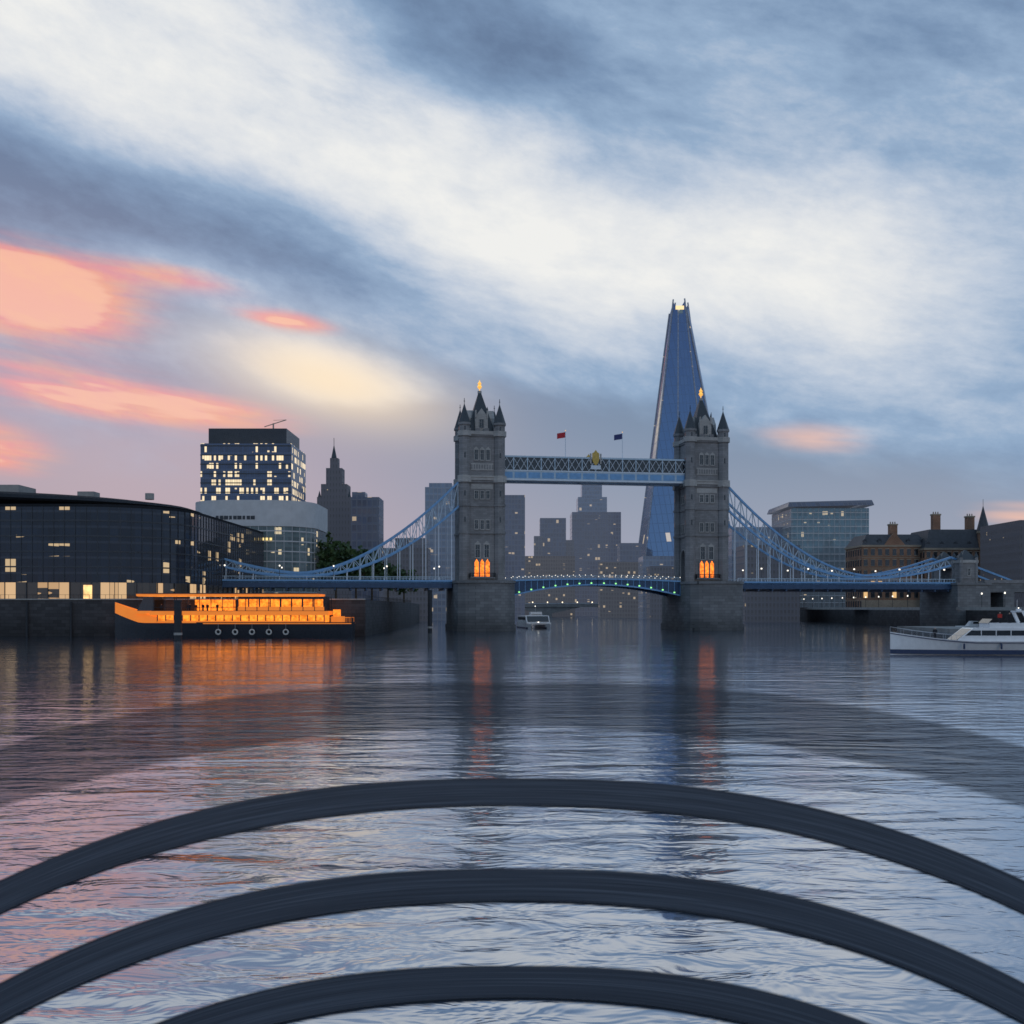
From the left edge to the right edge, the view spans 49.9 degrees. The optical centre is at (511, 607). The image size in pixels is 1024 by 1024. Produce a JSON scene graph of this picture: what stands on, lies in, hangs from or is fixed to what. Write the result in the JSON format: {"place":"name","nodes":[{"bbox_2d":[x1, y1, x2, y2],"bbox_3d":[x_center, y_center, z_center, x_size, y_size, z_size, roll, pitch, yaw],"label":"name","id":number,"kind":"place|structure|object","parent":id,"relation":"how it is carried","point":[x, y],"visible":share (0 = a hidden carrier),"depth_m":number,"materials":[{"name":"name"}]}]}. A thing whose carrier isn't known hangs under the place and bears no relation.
{"place":"outdoors","nodes":[
{"label":"outdoors","id":0,"kind":"place"},
{"bbox_2d":[0,616,1023,1023],"bbox_3d":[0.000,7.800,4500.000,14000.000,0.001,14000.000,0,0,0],"label":"water","id":1,"kind":"structure","parent":0,"point":[100,738],"depth_m":47.80,"materials":[{"name":"blue liquid"}]},
{"bbox_2d":[115,593,354,637],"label":"illuminated riverboat","id":2,"kind":"object","parent":1,"relation":"on","point":[280,615],"visible":0.88,"depth_m":287.02,"materials":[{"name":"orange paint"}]},
{"bbox_2d":[174,590,431,639],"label":"mooring piles","id":3,"kind":"object","parent":1,"relation":"in","point":[177,619],"visible":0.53,"depth_m":267.56,"materials":[{"name":"metal"}]},
{"bbox_2d":[155,966,868,1023],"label":"curved rail","id":4,"kind":"object","parent":1,"relation":"on","point":[708,997],"visible":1,"depth_m":22.17,"materials":[{"name":"black metal"}]},
{"bbox_2d":[0,869,1023,1022],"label":"curved rail","id":5,"kind":"object","parent":1,"relation":"on","point":[140,941],"visible":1,"depth_m":27.98,"materials":[{"name":"black metal"}]},
{"bbox_2d":[0,778,1023,912],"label":"curved rail","id":6,"kind":"object","parent":1,"relation":"on","point":[100,855],"visible":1,"depth_m":41.02,"materials":[{"name":"black metal"}]},
{"bbox_2d":[517,606,550,628],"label":"small boat","id":7,"kind":"object","parent":1,"relation":"in","point":[538,619],"visible":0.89,"depth_m":417.66,"materials":[{"name":"white metal"}]},
{"bbox_2d":[890,609,1023,654],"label":"white motor yacht","id":8,"kind":"object","parent":1,"relation":"on","point":[985,637],"visible":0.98,"depth_m":181.53,"materials":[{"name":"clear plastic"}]},
{"bbox_2d":[0,595,1023,636],"bbox_3d":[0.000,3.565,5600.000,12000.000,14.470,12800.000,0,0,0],"label":"river banks","id":9,"kind":"object","parent":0,"point":[89,617],"visible":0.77,"depth_m":300.00,"materials":[{"name":"black stone"}]},
{"bbox_2d":[0,485,263,598],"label":"waterfront building","id":10,"kind":"structure","parent":9,"relation":"on","point":[84,544],"depth_m":309.04,"materials":[{"name":"glass"}]},
{"bbox_2d":[195,420,327,596],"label":"office building","id":11,"kind":"structure","parent":9,"relation":"on","point":[254,478],"depth_m":426.00,"materials":[{"name":"grey glass"}]},
{"bbox_2d":[315,531,418,602],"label":"riverside trees","id":12,"kind":"object","parent":9,"relation":"on","point":[332,554],"visible":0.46,"depth_m":444.38,"materials":[{"name":"green plant"}]},
{"bbox_2d":[317,446,1023,621],"bbox_3d":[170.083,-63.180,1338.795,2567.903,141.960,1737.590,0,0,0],"label":"city skyline","id":13,"kind":"structure","parent":9,"relation":"on","point":[593,545],"depth_m":700.00,"materials":[{"name":"stone"}]},
{"bbox_2d":[767,500,873,606],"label":"glass office building","id":14,"kind":"structure","parent":9,"relation":"on","point":[827,532],"depth_m":620.00,"materials":[{"name":"blue glass"}]},
{"bbox_2d":[800,592,1023,631],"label":"bank promenade","id":15,"kind":"structure","parent":9,"relation":"on","point":[940,628],"depth_m":392.84,"materials":[{"name":"concrete"}]},
{"bbox_2d":[844,507,987,606],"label":"historic brick building","id":16,"kind":"structure","parent":9,"relation":"on","point":[892,549],"depth_m":525.95,"materials":[{"name":"brick"}]},
{"bbox_2d":[0,0,1023,555],"label":"sky","id":17,"kind":"structure","parent":0,"point":[336,221],"materials":[{"name":"blue"}]},
{"bbox_2d":[445,380,743,631],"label":"bridge towers","id":18,"kind":"structure","parent":0,"point":[480,595],"depth_m":377.74,"materials":[{"name":"grey stone"}]},
{"bbox_2d":[955,621,998,626],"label":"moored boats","id":19,"kind":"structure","parent":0,"point":[972,624],"depth_m":388.70,"materials":[{"name":"white glass"}]},
{"label":"ground","id":20,"kind":"structure","parent":0,"visible":0},
{"bbox_2d":[525,602,597,616],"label":"distant road bridge","id":21,"kind":"structure","parent":20,"relation":"on","point":[547,609],"depth_m":960.00,"materials":[{"name":"concrete"}]},
{"bbox_2d":[222,430,1023,625],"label":"tower bridge spans and chains","id":22,"kind":"object","parent":20,"relation":"on","point":[950,587],"visible":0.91,"depth_m":388.86,"materials":[{"name":"blue metal"}]},
{"bbox_2d":[639,298,729,556],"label":"skyscraper","id":23,"kind":"structure","parent":20,"relation":"on","point":[681,384],"depth_m":924.87,"materials":[{"name":"blue glass"}]}
]}

